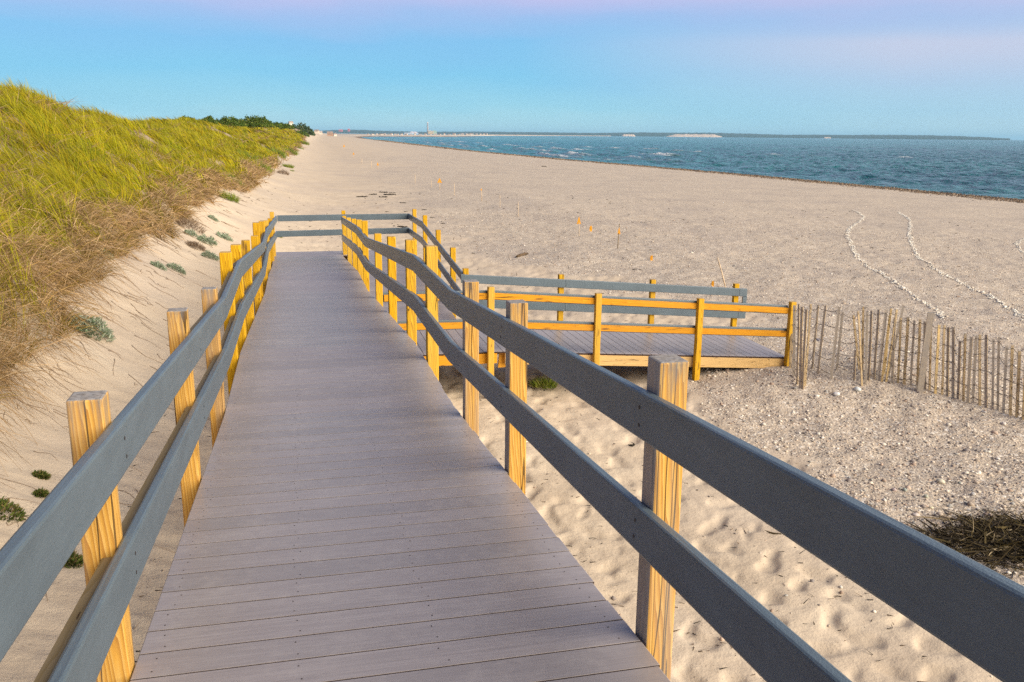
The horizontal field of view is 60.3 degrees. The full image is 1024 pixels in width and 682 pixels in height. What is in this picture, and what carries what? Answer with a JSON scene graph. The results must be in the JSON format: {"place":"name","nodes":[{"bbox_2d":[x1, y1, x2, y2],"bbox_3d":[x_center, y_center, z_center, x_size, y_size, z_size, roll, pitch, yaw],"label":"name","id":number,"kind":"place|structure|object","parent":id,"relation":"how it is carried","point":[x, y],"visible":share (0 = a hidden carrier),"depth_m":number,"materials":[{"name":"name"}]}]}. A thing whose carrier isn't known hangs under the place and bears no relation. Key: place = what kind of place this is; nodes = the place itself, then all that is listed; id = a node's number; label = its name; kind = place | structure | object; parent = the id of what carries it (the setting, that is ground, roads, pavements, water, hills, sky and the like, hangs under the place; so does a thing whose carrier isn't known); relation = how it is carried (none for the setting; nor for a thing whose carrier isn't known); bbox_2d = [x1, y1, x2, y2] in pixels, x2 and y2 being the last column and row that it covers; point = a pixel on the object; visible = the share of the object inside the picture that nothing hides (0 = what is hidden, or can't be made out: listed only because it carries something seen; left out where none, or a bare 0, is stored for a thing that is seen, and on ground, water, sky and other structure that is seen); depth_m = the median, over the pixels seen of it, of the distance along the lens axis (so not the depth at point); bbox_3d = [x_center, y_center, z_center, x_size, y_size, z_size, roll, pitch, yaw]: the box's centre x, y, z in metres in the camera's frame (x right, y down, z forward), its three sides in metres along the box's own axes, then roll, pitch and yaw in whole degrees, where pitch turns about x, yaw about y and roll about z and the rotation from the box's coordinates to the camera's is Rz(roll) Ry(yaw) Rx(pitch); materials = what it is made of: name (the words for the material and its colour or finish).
{"place":"outdoors","nodes":[
{"label":"outdoors","id":0,"kind":"place"},
{"bbox_2d":[340,135,591,135],"bbox_3d":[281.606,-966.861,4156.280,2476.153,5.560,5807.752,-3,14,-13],"label":"beach","id":1,"kind":"structure","parent":0,"point":[486,135],"depth_m":3587.64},
{"bbox_2d":[0,91,1023,681],"bbox_3d":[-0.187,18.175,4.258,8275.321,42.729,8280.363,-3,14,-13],"label":"beach sand","id":2,"kind":"structure","parent":0,"point":[332,175],"depth_m":13.99,"materials":[{"name":"beige sand"}]},
{"bbox_2d":[0,495,28,522],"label":"leafy plant","id":3,"kind":"object","parent":2,"relation":"on","point":[8,506],"visible":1,"depth_m":6.60,"materials":[{"name":"green plant"}]},
{"bbox_2d":[32,487,48,496],"bbox_3d":[-3.788,1.220,7.089,0.146,0.079,0.135,-3,14,-13],"label":"leafy plant","id":4,"kind":"object","parent":2,"relation":"on","point":[41,492],"visible":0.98,"depth_m":7.07,"materials":[{"name":"green plant"}]},
{"bbox_2d":[31,469,50,479],"bbox_3d":[-3.947,1.118,7.396,0.167,0.096,0.168,-3,14,-13],"label":"leafy plant","id":5,"kind":"object","parent":2,"relation":"on","point":[40,474],"visible":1,"depth_m":7.38,"materials":[{"name":"green plant"}]},
{"bbox_2d":[63,550,83,567],"bbox_3d":[-3.197,1.568,6.355,0.236,0.123,0.223,-3,14,-13],"label":"leafy plant","id":6,"kind":"object","parent":2,"relation":"on","point":[74,560],"visible":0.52,"depth_m":6.34,"materials":[{"name":"green plant"}]},
{"bbox_2d":[68,312,116,341],"bbox_3d":[-5.385,-0.175,11.275,0.594,0.385,0.578,-3,14,-13],"label":"dusty miller","id":7,"kind":"object","parent":2,"relation":"on","point":[98,322],"visible":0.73,"depth_m":11.22,"materials":[{"name":"green plant"}]},
{"bbox_2d":[0,190,263,599],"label":"twig litter","id":8,"kind":"object","parent":2,"relation":"on","point":[115,337],"visible":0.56,"depth_m":12.10,"materials":[{"name":"brown wood"}]},
{"bbox_2d":[0,76,275,397],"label":"dune grass","id":9,"kind":"structure","parent":2,"relation":"on","point":[92,128],"depth_m":22.70,"materials":[{"name":"green plant"}]},
{"bbox_2d":[0,150,279,473],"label":"dead grass","id":10,"kind":"structure","parent":2,"relation":"on","point":[63,320],"depth_m":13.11,"materials":[{"name":"beige plant"}]},
{"bbox_2d":[150,261,166,270],"bbox_3d":[-6.545,-1.390,16.312,0.323,0.212,0.316,-3,14,-13],"label":"dusty miller","id":11,"kind":"object","parent":2,"relation":"on","point":[157,264],"visible":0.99,"depth_m":16.25,"materials":[{"name":"green plant"}]},
{"bbox_2d":[166,262,185,274],"bbox_3d":[-6.488,-1.412,17.033,0.392,0.273,0.389,-3,14,-13],"label":"dusty miller","id":12,"kind":"object","parent":2,"relation":"on","point":[178,269],"visible":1,"depth_m":16.99,"materials":[{"name":"green plant"}]},
{"bbox_2d":[174,217,206,233],"bbox_3d":[-8.381,-3.053,22.980,0.896,0.530,0.847,-3,14,-13],"label":"dead clump","id":13,"kind":"object","parent":2,"relation":"on","point":[193,224],"visible":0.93,"depth_m":22.94,"materials":[{"name":"brown plant"}]},
{"bbox_2d":[184,229,197,235],"bbox_3d":[-8.152,-2.744,22.384,0.372,0.223,0.383,-3,14,-13],"label":"dusty miller","id":14,"kind":"object","parent":2,"relation":"on","point":[190,232],"visible":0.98,"depth_m":22.34,"materials":[{"name":"green plant"}]},
{"bbox_2d":[185,239,206,250],"bbox_3d":[-7.599,-2.299,21.201,0.545,0.301,0.548,-3,14,-13],"label":"dead clump","id":15,"kind":"object","parent":2,"relation":"on","point":[194,244],"visible":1,"depth_m":21.17,"materials":[{"name":"brown plant"}]},
{"bbox_2d":[197,234,217,245],"bbox_3d":[-7.708,-2.560,22.312,0.523,0.343,0.555,-3,14,-13],"label":"dusty miller","id":16,"kind":"object","parent":2,"relation":"on","point":[206,239],"visible":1,"depth_m":22.23,"materials":[{"name":"green plant"}]},
{"bbox_2d":[196,115,218,124],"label":"shrub","id":17,"kind":"object","parent":2,"relation":"on","point":[209,118],"visible":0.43,"depth_m":124.31,"materials":[{"name":"green plant"}]},
{"bbox_2d":[114,115,306,176],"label":"dune grass","id":18,"kind":"structure","parent":2,"relation":"on","point":[280,139],"depth_m":97.62,"materials":[{"name":"green plant"}]},
{"bbox_2d":[201,250,219,260],"bbox_3d":[-7.096,-2.016,20.757,0.454,0.280,0.459,-3,14,-13],"label":"dusty miller","id":19,"kind":"object","parent":2,"relation":"on","point":[208,253],"visible":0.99,"depth_m":20.68,"materials":[{"name":"green plant"}]},
{"bbox_2d":[208,215,218,221],"bbox_3d":[-8.959,-3.686,26.437,0.336,0.234,0.361,-3,14,-13],"label":"dusty miller","id":20,"kind":"object","parent":2,"relation":"on","point":[214,217],"visible":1,"depth_m":26.39,"materials":[{"name":"green plant"}]},
{"bbox_2d":[215,231,232,241],"bbox_3d":[-7.886,-2.864,24.175,0.486,0.303,0.484,-3,14,-13],"label":"dusty miller","id":21,"kind":"object","parent":2,"relation":"on","point":[224,236],"visible":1,"depth_m":24.11,"materials":[{"name":"green plant"}]},
{"bbox_2d":[218,191,241,202],"bbox_3d":[-11.327,-5.819,35.340,1.171,0.576,1.018,-3,14,-13],"label":"grass tuft","id":22,"kind":"object","parent":2,"relation":"on","point":[231,198],"visible":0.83,"depth_m":35.25,"materials":[{"name":"green plant"}]},
{"bbox_2d":[215,116,247,126],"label":"shrub","id":23,"kind":"object","parent":2,"relation":"on","point":[232,121],"visible":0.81,"depth_m":138.05,"materials":[{"name":"green plant"}]},
{"bbox_2d":[237,149,270,170],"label":"grass tuft","id":24,"kind":"object","parent":2,"relation":"on","point":[248,155],"visible":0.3,"depth_m":64.39,"materials":[{"name":"green plant"}]},
{"bbox_2d":[241,114,274,128],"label":"shrub","id":25,"kind":"object","parent":2,"relation":"on","point":[255,121],"visible":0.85,"depth_m":171.13,"materials":[{"name":"green plant"}]},
{"bbox_2d":[270,148,287,158],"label":"grass tuft","id":26,"kind":"object","parent":2,"relation":"on","point":[278,151],"visible":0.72,"depth_m":100.86,"materials":[{"name":"green plant"}]},
{"bbox_2d":[277,169,288,174],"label":"dead clump","id":27,"kind":"object","parent":2,"relation":"on","point":[281,171],"visible":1,"depth_m":71.13,"materials":[{"name":"brown plant"}]},
{"bbox_2d":[274,122,294,129],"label":"shrub","id":28,"kind":"object","parent":2,"relation":"on","point":[280,125],"visible":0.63,"depth_m":271.11,"materials":[{"name":"green plant"}]},
{"bbox_2d":[281,164,294,167],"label":"grass tuft","id":29,"kind":"object","parent":2,"relation":"on","point":[288,165],"visible":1,"depth_m":84.65,"materials":[{"name":"green plant"}]},
{"bbox_2d":[283,148,298,154],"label":"grass tuft","id":30,"kind":"object","parent":2,"relation":"on","point":[292,150],"visible":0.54,"depth_m":123.06,"materials":[{"name":"green plant"}]},
{"bbox_2d":[294,129,309,136],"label":"shrub","id":31,"kind":"object","parent":2,"relation":"on","point":[301,132],"visible":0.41,"depth_m":396.70,"materials":[{"name":"green plant"}]},
{"bbox_2d":[292,122,315,135],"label":"shrub","id":32,"kind":"object","parent":2,"relation":"on","point":[308,129],"visible":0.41,"depth_m":605.14,"materials":[{"name":"green plant"}]},
{"bbox_2d":[0,209,1023,681],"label":"boardwalk","id":33,"kind":"structure","parent":2,"relation":"on","point":[358,505],"depth_m":3.12,"materials":[{"name":"grey wood"}]},
{"bbox_2d":[516,252,528,256],"bbox_3d":[0.340,-2.820,28.747,0.097,0.132,1.164,5,14,18],"label":"driftwood log","id":34,"kind":"object","parent":2,"relation":"on","point":[521,254],"visible":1,"depth_m":28.61,"materials":[{"name":"brown wood"}]},
{"bbox_2d":[528,374,557,388],"bbox_3d":[0.479,0.620,13.648,0.554,0.197,0.574,-3,14,-13],"label":"grass tuft","id":35,"kind":"object","parent":2,"relation":"on","point":[536,382],"visible":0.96,"depth_m":13.59,"materials":[{"name":"green plant"}]},
{"bbox_2d":[377,140,1023,202],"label":"wrack line","id":36,"kind":"object","parent":2,"relation":"on","point":[964,195],"visible":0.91,"depth_m":114.18,"materials":[{"name":"brown plant"}]},
{"bbox_2d":[717,257,725,286],"bbox_3d":[5.519,-1.704,23.110,0.376,0.959,0.042,11,17,39],"label":"marker stake","id":37,"kind":"object","parent":2,"relation":"on","point":[721,272],"visible":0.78,"depth_m":23.09,"materials":[{"name":"beige wood"}]},
{"bbox_2d":[853,387,860,391],"bbox_3d":[5.094,0.710,13.002,0.087,0.072,0.116,-7,15,-31],"label":"stone","id":38,"kind":"object","parent":2,"relation":"on","point":[858,389],"visible":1,"depth_m":12.97,"materials":[{"name":"white stone"}]},
{"bbox_2d":[765,495,1023,579],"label":"weed heap","id":39,"kind":"object","parent":2,"relation":"on","point":[1004,536],"visible":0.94,"depth_m":8.63,"materials":[{"name":"brown plant"}]},
{"bbox_2d":[844,210,947,319],"bbox_3d":[14.858,-4.354,37.255,1.617,0.669,38.590,5,14,18],"label":"shell line","id":40,"kind":"object","parent":2,"relation":"on","point":[853,250],"visible":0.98,"depth_m":26.03,"materials":[{"name":"white"}]},
{"bbox_2d":[789,304,1023,419],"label":"sand fence","id":41,"kind":"object","parent":2,"relation":"on","point":[802,365],"visible":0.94,"depth_m":13.07,"materials":[{"name":"wood"}]},
{"bbox_2d":[936,479,944,483],"bbox_3d":[4.963,1.625,10.213,0.098,0.061,0.077,12,17,39],"label":"stone","id":42,"kind":"object","parent":2,"relation":"on","point":[941,481],"visible":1,"depth_m":10.19,"materials":[{"name":"white stone"}]},
{"bbox_2d":[897,212,1023,319],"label":"shell line","id":43,"kind":"object","parent":2,"relation":"on","point":[931,266],"visible":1,"depth_m":26.56,"materials":[{"name":"white"}]},
{"bbox_2d":[1013,238,1023,253],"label":"shell line","id":44,"kind":"object","parent":2,"relation":"on","point":[1019,241],"visible":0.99,"depth_m":36.89,"materials":[{"name":"white"}]},
{"bbox_2d":[0,0,1023,139],"label":"sky","id":45,"kind":"structure","parent":0,"point":[784,67],"materials":[{"name":"blue"}]},
{"bbox_2d":[111,185,987,681],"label":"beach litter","id":46,"kind":"object","parent":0,"point":[633,443],"visible":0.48,"depth_m":12.15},
{"bbox_2d":[313,130,1009,139],"bbox_3d":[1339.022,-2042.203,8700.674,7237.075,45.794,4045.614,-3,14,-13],"label":"hills","id":47,"kind":"structure","parent":0,"point":[750,135],"depth_m":8273.03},
{"bbox_2d":[337,133,1023,198],"bbox_3d":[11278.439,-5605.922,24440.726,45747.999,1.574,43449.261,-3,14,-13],"label":"sea","id":48,"kind":"structure","parent":0,"point":[992,168],"depth_m":286.22,"materials":[{"name":"blue liquid"}]},
{"bbox_2d":[666,134,721,136],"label":"sand cliff","id":49,"kind":"structure","parent":0,"point":[694,135],"depth_m":8160.38,"materials":[{"name":"white sand"}]},
{"bbox_2d":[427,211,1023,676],"bbox_3d":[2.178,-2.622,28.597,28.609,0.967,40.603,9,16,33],"label":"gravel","id":50,"kind":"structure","parent":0,"point":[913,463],"depth_m":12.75,"materials":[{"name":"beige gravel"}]}
]}

